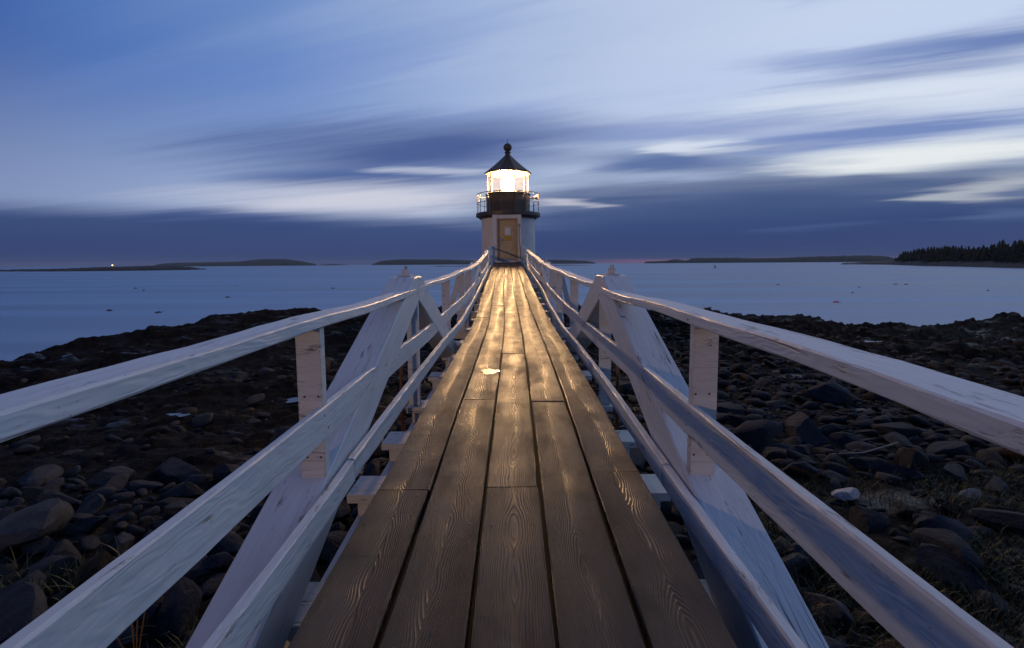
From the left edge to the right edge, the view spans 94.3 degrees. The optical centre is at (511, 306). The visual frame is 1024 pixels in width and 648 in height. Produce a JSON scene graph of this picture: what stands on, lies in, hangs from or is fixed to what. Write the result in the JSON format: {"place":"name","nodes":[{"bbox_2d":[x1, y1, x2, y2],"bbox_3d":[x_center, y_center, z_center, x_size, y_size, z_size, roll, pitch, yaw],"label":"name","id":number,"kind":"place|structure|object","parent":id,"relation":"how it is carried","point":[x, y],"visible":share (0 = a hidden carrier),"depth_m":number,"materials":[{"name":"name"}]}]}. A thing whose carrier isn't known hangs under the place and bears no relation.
{"place":"outdoors","nodes":[
{"label":"outdoors","id":0,"kind":"place"},
{"bbox_2d":[0,265,205,270],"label":"island","id":1,"kind":"structure","parent":0,"point":[136,268],"depth_m":545.56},
{"bbox_2d":[155,259,316,266],"bbox_3d":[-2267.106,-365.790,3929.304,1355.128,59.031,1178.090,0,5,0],"label":"island","id":2,"kind":"structure","parent":0,"point":[273,262],"depth_m":3741.40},
{"bbox_2d":[372,259,595,264],"bbox_3d":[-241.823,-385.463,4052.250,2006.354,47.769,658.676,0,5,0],"label":"island","id":3,"kind":"structure","parent":0,"point":[422,262],"depth_m":3879.27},
{"bbox_2d":[0,301,1023,647],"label":"rocky shore","id":4,"kind":"structure","parent":0,"point":[222,401],"depth_m":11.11,"materials":[{"name":"stone"}]},
{"bbox_2d":[0,478,7,486],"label":"beach stone","id":5,"kind":"object","parent":4,"relation":"on","point":[3,481],"visible":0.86,"depth_m":6.35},
{"bbox_2d":[0,508,14,519],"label":"beach stone","id":6,"kind":"object","parent":4,"relation":"on","point":[4,513],"visible":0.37,"depth_m":4.78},
{"bbox_2d":[0,582,47,644],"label":"beach stone","id":7,"kind":"object","parent":4,"relation":"on","point":[23,605],"visible":0.77,"depth_m":3.16,"materials":[{"name":"stone"}]},
{"bbox_2d":[15,570,46,590],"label":"beach stone","id":8,"kind":"object","parent":4,"relation":"on","point":[37,575],"visible":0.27,"depth_m":3.67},
{"bbox_2d":[0,498,73,556],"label":"boulder","id":9,"kind":"object","parent":4,"relation":"on","point":[20,529],"visible":0.94,"depth_m":4.37,"materials":[{"name":"stone"}]},
{"bbox_2d":[21,536,55,555],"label":"beach stone","id":10,"kind":"object","parent":4,"relation":"on","point":[46,543],"visible":0.56,"depth_m":4.28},
{"bbox_2d":[19,464,63,486],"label":"beach stone","id":11,"kind":"object","parent":4,"relation":"on","point":[52,471],"visible":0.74,"depth_m":6.39,"materials":[{"name":"stone"}]},
{"bbox_2d":[22,486,61,498],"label":"beach stone","id":12,"kind":"object","parent":4,"relation":"on","point":[31,492],"visible":0.61,"depth_m":5.77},
{"bbox_2d":[24,555,76,587],"bbox_3d":[-3.812,2.191,3.904,0.289,0.229,0.355,4,7,41],"label":"beach stone","id":13,"kind":"object","parent":4,"relation":"on","point":[43,564],"visible":0.52,"depth_m":3.89,"materials":[{"name":"stone"}]},
{"bbox_2d":[28,489,81,508],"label":"beach stone","id":14,"kind":"object","parent":4,"relation":"on","point":[47,494],"visible":0.47,"depth_m":5.33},
{"bbox_2d":[39,539,81,569],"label":"beach stone","id":15,"kind":"object","parent":4,"relation":"on","point":[64,547],"visible":0.42,"depth_m":4.18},
{"bbox_2d":[46,550,113,593],"bbox_3d":[-3.495,2.218,3.817,0.497,0.212,0.232,-31,34,-34],"label":"beach stone","id":16,"kind":"object","parent":4,"relation":"on","point":[94,565],"visible":0.46,"depth_m":3.81,"materials":[{"name":"stone"}]},
{"bbox_2d":[57,516,108,535],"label":"beach stone","id":17,"kind":"object","parent":4,"relation":"on","point":[84,525],"visible":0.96,"depth_m":4.71,"materials":[{"name":"stone"}]},
{"bbox_2d":[74,493,105,514],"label":"beach stone","id":18,"kind":"object","parent":4,"relation":"on","point":[92,504],"visible":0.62,"depth_m":5.28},
{"bbox_2d":[85,465,135,484],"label":"beach stone","id":19,"kind":"object","parent":4,"relation":"on","point":[102,477],"visible":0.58,"depth_m":6.27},
{"bbox_2d":[98,470,130,489],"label":"beach stone","id":20,"kind":"object","parent":4,"relation":"on","point":[118,481],"visible":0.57,"depth_m":6.08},
{"bbox_2d":[109,532,134,556],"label":"beach stone","id":21,"kind":"object","parent":4,"relation":"on","point":[123,539],"visible":0.84,"depth_m":4.40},
{"bbox_2d":[107,625,138,647],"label":"beach stone","id":22,"kind":"object","parent":4,"relation":"on","point":[126,642],"visible":0.12,"depth_m":3.11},
{"bbox_2d":[117,610,145,647],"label":"dry weed","id":23,"kind":"object","parent":4,"relation":"on","point":[136,634],"visible":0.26,"depth_m":2.50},
{"bbox_2d":[122,480,163,491],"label":"beach stone","id":24,"kind":"object","parent":4,"relation":"on","point":[136,485],"visible":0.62,"depth_m":6.04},
{"bbox_2d":[133,595,163,623],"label":"beach stone","id":25,"kind":"object","parent":4,"relation":"on","point":[152,610],"visible":0.2,"depth_m":3.42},
{"bbox_2d":[0,528,339,647],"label":"shore weeds","id":26,"kind":"object","parent":4,"relation":"on","point":[72,586],"visible":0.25,"depth_m":3.72,"materials":[{"name":"plant"}]},
{"bbox_2d":[162,500,187,520],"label":"beach stone","id":27,"kind":"object","parent":4,"relation":"on","point":[171,510],"visible":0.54,"depth_m":4.93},
{"bbox_2d":[155,497,195,513],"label":"beach stone","id":28,"kind":"object","parent":4,"relation":"on","point":[162,504],"visible":0.33,"depth_m":5.38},
{"bbox_2d":[154,457,201,483],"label":"boulder","id":29,"kind":"object","parent":4,"relation":"on","point":[175,468],"visible":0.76,"depth_m":6.46,"materials":[{"name":"stone"}]},
{"bbox_2d":[155,576,202,639],"bbox_3d":[-2.362,2.216,3.375,0.290,0.332,0.548,-3,29,-33],"label":"beach stone","id":30,"kind":"object","parent":4,"relation":"on","point":[182,599],"visible":0.73,"depth_m":3.33,"materials":[{"name":"stone"}]},
{"bbox_2d":[170,482,204,497],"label":"beach stone","id":31,"kind":"object","parent":4,"relation":"on","point":[188,490],"visible":0.67,"depth_m":5.70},
{"bbox_2d":[183,554,209,580],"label":"beach stone","id":32,"kind":"object","parent":4,"relation":"on","point":[195,571],"visible":0.13,"depth_m":3.90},
{"bbox_2d":[200,573,225,597],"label":"beach stone","id":33,"kind":"object","parent":4,"relation":"on","point":[211,585],"visible":0.73,"depth_m":3.73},
{"bbox_2d":[202,552,233,570],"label":"beach stone","id":34,"kind":"object","parent":4,"relation":"on","point":[221,561],"visible":0.8,"depth_m":3.97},
{"bbox_2d":[207,531,243,555],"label":"beach stone","id":35,"kind":"object","parent":4,"relation":"on","point":[230,542],"visible":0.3,"depth_m":4.26,"materials":[{"name":"stone"}]},
{"bbox_2d":[213,464,239,480],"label":"beach stone","id":36,"kind":"object","parent":4,"relation":"on","point":[221,472],"visible":0.41,"depth_m":6.20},
{"bbox_2d":[249,507,262,519],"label":"beach stone","id":37,"kind":"object","parent":4,"relation":"on","point":[254,514],"visible":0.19,"depth_m":5.06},
{"bbox_2d":[269,426,292,443],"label":"boulder","id":38,"kind":"object","parent":4,"relation":"on","point":[279,431],"visible":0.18,"depth_m":7.30,"materials":[{"name":"stone"}]},
{"bbox_2d":[286,397,297,402],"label":"tide pool","id":39,"kind":"structure","parent":4,"relation":"on","point":[294,399],"depth_m":11.60,"materials":[{"name":"blue liquid"}]},
{"bbox_2d":[309,569,320,581],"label":"beach stone","id":40,"kind":"object","parent":4,"relation":"on","point":[315,577],"visible":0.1,"depth_m":3.63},
{"bbox_2d":[325,357,330,370],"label":"boulder","id":41,"kind":"object","parent":4,"relation":"on","point":[327,364],"visible":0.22,"depth_m":14.82,"materials":[{"name":"stone"}]},
{"bbox_2d":[325,554,333,571],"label":"beach stone","id":42,"kind":"object","parent":4,"relation":"on","point":[330,558],"visible":0.19,"depth_m":4.00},
{"bbox_2d":[317,531,347,562],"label":"beach stone","id":43,"kind":"object","parent":4,"relation":"on","point":[338,537],"visible":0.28,"depth_m":4.29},
{"bbox_2d":[329,522,345,531],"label":"beach stone","id":44,"kind":"object","parent":4,"relation":"on","point":[338,526],"visible":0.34,"depth_m":4.67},
{"bbox_2d":[332,499,350,522],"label":"beach stone","id":45,"kind":"object","parent":4,"relation":"on","point":[343,512],"visible":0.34,"depth_m":4.97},
{"bbox_2d":[351,506,357,519],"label":"beach stone","id":46,"kind":"object","parent":4,"relation":"on","point":[354,514],"visible":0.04,"depth_m":4.88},
{"bbox_2d":[363,459,380,475],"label":"beach stone","id":47,"kind":"object","parent":4,"relation":"on","point":[372,467],"visible":0.83,"depth_m":6.47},
{"bbox_2d":[368,445,388,459],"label":"beach stone","id":48,"kind":"object","parent":4,"relation":"on","point":[378,452],"visible":0.23,"depth_m":7.23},
{"bbox_2d":[404,418,411,429],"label":"beach stone","id":49,"kind":"object","parent":4,"relation":"on","point":[408,422],"visible":0.22,"depth_m":8.61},
{"bbox_2d":[476,139,539,277],"bbox_3d":[-0.194,-3.405,25.295,3.400,10.800,3.400,0,5,0],"label":"lighthouse","id":50,"kind":"object","parent":4,"relation":"on","point":[508,217],"visible":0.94,"depth_m":24.06,"materials":[{"name":"beige paint"}]},
{"bbox_2d":[498,220,515,260],"bbox_3d":[-0.238,-3.315,23.756,0.900,2.040,0.123,0,5,0],"label":"door","id":51,"kind":"structure","parent":50,"relation":"in","point":[506,228],"depth_m":23.77,"materials":[{"name":"beige paint"}]},
{"bbox_2d":[0,246,1023,647],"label":"footbridge","id":52,"kind":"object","parent":4,"relation":"on","point":[510,496],"visible":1,"depth_m":1.86,"materials":[{"name":"brown wood"}]},
{"bbox_2d":[611,380,631,392],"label":"beach stone","id":53,"kind":"object","parent":4,"relation":"on","point":[625,386],"visible":0.52,"depth_m":12.01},
{"bbox_2d":[630,448,645,469],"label":"beach stone","id":54,"kind":"object","parent":4,"relation":"on","point":[638,458],"visible":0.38,"depth_m":6.69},
{"bbox_2d":[660,499,673,516],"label":"beach stone","id":55,"kind":"object","parent":4,"relation":"on","point":[666,508],"visible":0.11,"depth_m":5.16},
{"bbox_2d":[668,522,682,534],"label":"beach stone","id":56,"kind":"object","parent":4,"relation":"on","point":[676,527],"visible":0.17,"depth_m":4.64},
{"bbox_2d":[671,504,682,523],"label":"beach stone","id":57,"kind":"object","parent":4,"relation":"on","point":[676,514],"visible":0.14,"depth_m":4.99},
{"bbox_2d":[691,558,704,578],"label":"beach stone","id":58,"kind":"object","parent":4,"relation":"on","point":[695,564],"visible":0.04,"depth_m":3.73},
{"bbox_2d":[716,402,745,414],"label":"beach stone","id":59,"kind":"object","parent":4,"relation":"on","point":[728,407],"visible":0.41,"depth_m":9.81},
{"bbox_2d":[728,414,761,426],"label":"beach stone","id":60,"kind":"object","parent":4,"relation":"on","point":[736,420],"visible":0.46,"depth_m":8.84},
{"bbox_2d":[732,419,782,449],"bbox_3d":[3.789,2.100,7.648,1.097,0.447,0.501,-33,-14,18],"label":"beach stone","id":61,"kind":"object","parent":4,"relation":"on","point":[755,434],"visible":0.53,"depth_m":7.45,"materials":[{"name":"stone"}]},
{"bbox_2d":[760,447,786,460],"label":"beach stone","id":62,"kind":"object","parent":4,"relation":"on","point":[776,453],"visible":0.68,"depth_m":6.89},
{"bbox_2d":[759,443,797,451],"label":"beach stone","id":63,"kind":"object","parent":4,"relation":"on","point":[779,445],"visible":0.34,"depth_m":7.29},
{"bbox_2d":[773,536,789,556],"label":"beach stone","id":64,"kind":"object","parent":4,"relation":"on","point":[778,542],"visible":0.42,"depth_m":4.16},
{"bbox_2d":[782,437,801,445],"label":"beach stone","id":65,"kind":"object","parent":4,"relation":"on","point":[791,441],"visible":0.45,"depth_m":7.72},
{"bbox_2d":[781,553,809,575],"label":"beach stone","id":66,"kind":"object","parent":4,"relation":"on","point":[792,560],"visible":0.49,"depth_m":3.92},
{"bbox_2d":[781,461,819,476],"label":"beach stone","id":67,"kind":"object","parent":4,"relation":"on","point":[800,469],"visible":0.84,"depth_m":6.17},
{"bbox_2d":[792,445,809,453],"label":"beach stone","id":68,"kind":"object","parent":4,"relation":"on","point":[801,448],"visible":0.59,"depth_m":7.32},
{"bbox_2d":[788,542,820,566],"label":"beach stone","id":69,"kind":"object","parent":4,"relation":"on","point":[799,549],"visible":0.08,"depth_m":4.11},
{"bbox_2d":[785,411,828,445],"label":"beach stone","id":70,"kind":"object","parent":4,"relation":"on","point":[803,427],"visible":0.56,"depth_m":8.06,"materials":[{"name":"stone"}]},
{"bbox_2d":[802,592,854,632],"bbox_3d":[2.271,2.201,3.413,0.258,0.226,0.371,3,-12,-12],"label":"beach stone","id":71,"kind":"object","parent":4,"relation":"on","point":[837,609],"visible":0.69,"depth_m":3.33,"materials":[{"name":"stone"}]},
{"bbox_2d":[804,382,852,403],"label":"boulder","id":72,"kind":"object","parent":4,"relation":"on","point":[832,392],"visible":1,"depth_m":10.73,"materials":[{"name":"stone"}]},
{"bbox_2d":[639,447,1023,647],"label":"grass","id":73,"kind":"structure","parent":4,"relation":"on","point":[1019,562],"depth_m":3.99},
{"bbox_2d":[819,424,843,434],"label":"beach stone","id":74,"kind":"object","parent":4,"relation":"on","point":[827,429],"visible":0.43,"depth_m":8.32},
{"bbox_2d":[823,635,844,647],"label":"beach stone","id":75,"kind":"object","parent":4,"relation":"on","point":[831,642],"visible":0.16,"depth_m":2.95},
{"bbox_2d":[836,635,847,647],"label":"beach stone","id":76,"kind":"object","parent":4,"relation":"on","point":[842,637],"visible":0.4,"depth_m":3.10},
{"bbox_2d":[827,432,863,445],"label":"beach stone","id":77,"kind":"object","parent":4,"relation":"on","point":[842,438],"visible":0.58,"depth_m":7.87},
{"bbox_2d":[831,487,859,500],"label":"boulder","id":78,"kind":"object","parent":4,"relation":"on","point":[847,495],"visible":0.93,"depth_m":5.53,"materials":[{"name":"stone"}]},
{"bbox_2d":[846,632,875,647],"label":"beach stone","id":79,"kind":"object","parent":4,"relation":"on","point":[855,636],"visible":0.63,"depth_m":3.13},
{"bbox_2d":[831,442,897,454],"bbox_3d":[5.167,2.084,6.956,1.007,0.192,0.093,-1,5,-2],"label":"driftwood stick","id":80,"kind":"object","parent":4,"relation":"on","point":[885,446],"visible":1,"depth_m":6.95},
{"bbox_2d":[851,610,883,630],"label":"beach stone","id":81,"kind":"object","parent":4,"relation":"on","point":[867,616],"visible":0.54,"depth_m":3.33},
{"bbox_2d":[847,457,889,469],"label":"beach stone","id":82,"kind":"object","parent":4,"relation":"on","point":[860,462],"visible":0.77,"depth_m":6.51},
{"bbox_2d":[849,504,889,533],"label":"beach stone","id":83,"kind":"object","parent":4,"relation":"on","point":[867,520],"visible":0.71,"depth_m":4.84,"materials":[{"name":"stone"}]},
{"bbox_2d":[875,638,904,647],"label":"beach stone","id":84,"kind":"object","parent":4,"relation":"on","point":[893,642],"visible":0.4,"depth_m":3.03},
{"bbox_2d":[868,422,920,437],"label":"beach stone","id":85,"kind":"object","parent":4,"relation":"on","point":[906,430],"visible":0.73,"depth_m":8.13,"materials":[{"name":"stone"}]},
{"bbox_2d":[882,431,911,447],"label":"beach stone","id":86,"kind":"object","parent":4,"relation":"on","point":[899,438],"visible":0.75,"depth_m":7.66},
{"bbox_2d":[870,465,927,482],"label":"beach stone","id":87,"kind":"object","parent":4,"relation":"on","point":[891,469],"visible":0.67,"depth_m":6.17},
{"bbox_2d":[892,447,930,470],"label":"beach stone","id":88,"kind":"object","parent":4,"relation":"on","point":[913,457],"visible":0.66,"depth_m":6.57,"materials":[{"name":"stone"}]},
{"bbox_2d":[913,515,979,543],"bbox_3d":[4.179,2.173,4.571,0.583,0.305,0.404,18,-5,-18],"label":"beach stone","id":89,"kind":"object","parent":4,"relation":"on","point":[939,521],"visible":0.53,"depth_m":4.45,"materials":[{"name":"stone"}]},
{"bbox_2d":[911,527,983,572],"bbox_3d":[3.729,2.076,4.048,0.259,0.270,0.600,0,5,3],"label":"beach stone","id":90,"kind":"object","parent":4,"relation":"on","point":[958,546],"visible":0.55,"depth_m":3.99,"materials":[{"name":"stone"}]},
{"bbox_2d":[926,441,971,456],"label":"beach stone","id":91,"kind":"object","parent":4,"relation":"on","point":[954,448],"visible":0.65,"depth_m":7.14,"materials":[{"name":"stone"}]},
{"bbox_2d":[913,543,995,596],"bbox_3d":[3.513,2.127,3.732,0.265,0.226,0.612,-7,16,-21],"label":"beach stone","id":92,"kind":"object","parent":4,"relation":"on","point":[932,555],"visible":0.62,"depth_m":3.77,"materials":[{"name":"stone"}]},
{"bbox_2d":[943,464,966,481],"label":"beach stone","id":93,"kind":"object","parent":4,"relation":"on","point":[958,473],"visible":0.78,"depth_m":6.20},
{"bbox_2d":[956,488,982,499],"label":"boulder","id":94,"kind":"object","parent":4,"relation":"on","point":[971,492],"visible":0.45,"depth_m":5.57,"materials":[{"name":"stone"}]},
{"bbox_2d":[967,507,1023,536],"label":"beach stone","id":95,"kind":"object","parent":4,"relation":"on","point":[998,519],"visible":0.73,"depth_m":4.70,"materials":[{"name":"stone"}]},
{"bbox_2d":[970,589,1023,620],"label":"beach stone","id":96,"kind":"object","parent":4,"relation":"on","point":[987,594],"visible":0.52,"depth_m":3.43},
{"bbox_2d":[985,476,1010,495],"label":"beach stone","id":97,"kind":"object","parent":4,"relation":"on","point":[994,479],"visible":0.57,"depth_m":5.63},
{"bbox_2d":[987,447,1023,461],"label":"beach stone","id":98,"kind":"object","parent":4,"relation":"on","point":[1003,452],"visible":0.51,"depth_m":6.90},
{"bbox_2d":[992,631,1021,647],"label":"beach stone","id":99,"kind":"object","parent":4,"relation":"on","point":[1008,636],"visible":0.18,"depth_m":3.02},
{"bbox_2d":[1001,582,1023,598],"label":"beach stone","id":100,"kind":"object","parent":4,"relation":"on","point":[1021,594],"visible":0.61,"depth_m":3.52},
{"bbox_2d":[1017,622,1023,638],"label":"beach stone","id":101,"kind":"object","parent":4,"relation":"on","point":[1021,626],"visible":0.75,"depth_m":3.09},
{"bbox_2d":[0,262,1023,360],"bbox_3d":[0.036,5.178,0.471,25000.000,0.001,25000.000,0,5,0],"label":"sea","id":102,"kind":"structure","parent":0,"point":[41,310],"depth_m":87.75,"materials":[{"name":"liquid"}]},
{"bbox_2d":[0,0,1023,266],"label":"sky","id":103,"kind":"structure","parent":0,"point":[133,132],"materials":[{"name":"blue"}]},
{"bbox_2d":[645,255,894,262],"bbox_3d":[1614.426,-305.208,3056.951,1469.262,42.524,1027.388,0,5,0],"label":"island","id":104,"kind":"structure","parent":0,"point":[855,258],"depth_m":2901.83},
{"bbox_2d":[842,260,1023,267],"bbox_3d":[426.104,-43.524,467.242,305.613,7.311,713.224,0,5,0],"label":"headland","id":105,"kind":"structure","parent":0,"point":[998,264],"depth_m":415.46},
{"bbox_2d":[925,247,933,260],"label":"spruce tree","id":106,"kind":"object","parent":105,"relation":"on","point":[929,257],"visible":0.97,"depth_m":463.27,"materials":[{"name":"green plant"}]},
{"bbox_2d":[939,246,946,260],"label":"spruce tree","id":107,"kind":"object","parent":105,"relation":"on","point":[942,258],"visible":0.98,"depth_m":441.71,"materials":[{"name":"green plant"}]},
{"bbox_2d":[946,246,954,259],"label":"spruce tree","id":108,"kind":"object","parent":105,"relation":"on","point":[951,253],"visible":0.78,"depth_m":428.98,"materials":[{"name":"green plant"}]},
{"bbox_2d":[956,245,963,259],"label":"spruce tree","id":109,"kind":"object","parent":105,"relation":"on","point":[960,253],"visible":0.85,"depth_m":413.96,"materials":[{"name":"green plant"}]},
{"bbox_2d":[972,247,979,260],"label":"spruce tree","id":110,"kind":"object","parent":105,"relation":"on","point":[976,253],"visible":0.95,"depth_m":381.47,"materials":[{"name":"green plant"}]},
{"bbox_2d":[977,246,986,260],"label":"spruce tree","id":111,"kind":"object","parent":105,"relation":"on","point":[983,254],"visible":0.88,"depth_m":371.39,"materials":[{"name":"green plant"}]},
{"bbox_2d":[985,244,992,259],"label":"spruce tree","id":112,"kind":"object","parent":105,"relation":"on","point":[989,252],"visible":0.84,"depth_m":364.38,"materials":[{"name":"green plant"}]},
{"bbox_2d":[991,246,998,261],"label":"spruce tree","id":113,"kind":"object","parent":105,"relation":"on","point":[995,251],"visible":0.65,"depth_m":350.35,"materials":[{"name":"green plant"}]},
{"bbox_2d":[994,243,1005,260],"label":"spruce tree","id":114,"kind":"object","parent":105,"relation":"on","point":[1000,250],"visible":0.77,"depth_m":343.45,"materials":[{"name":"green plant"}]},
{"bbox_2d":[1000,243,1010,260],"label":"spruce tree","id":115,"kind":"object","parent":105,"relation":"on","point":[1006,251],"visible":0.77,"depth_m":334.82,"materials":[{"name":"green plant"}]},
{"bbox_2d":[1013,244,1022,261],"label":"spruce tree","id":116,"kind":"object","parent":105,"relation":"on","point":[1018,257],"visible":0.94,"depth_m":317.14,"materials":[{"name":"green plant"}]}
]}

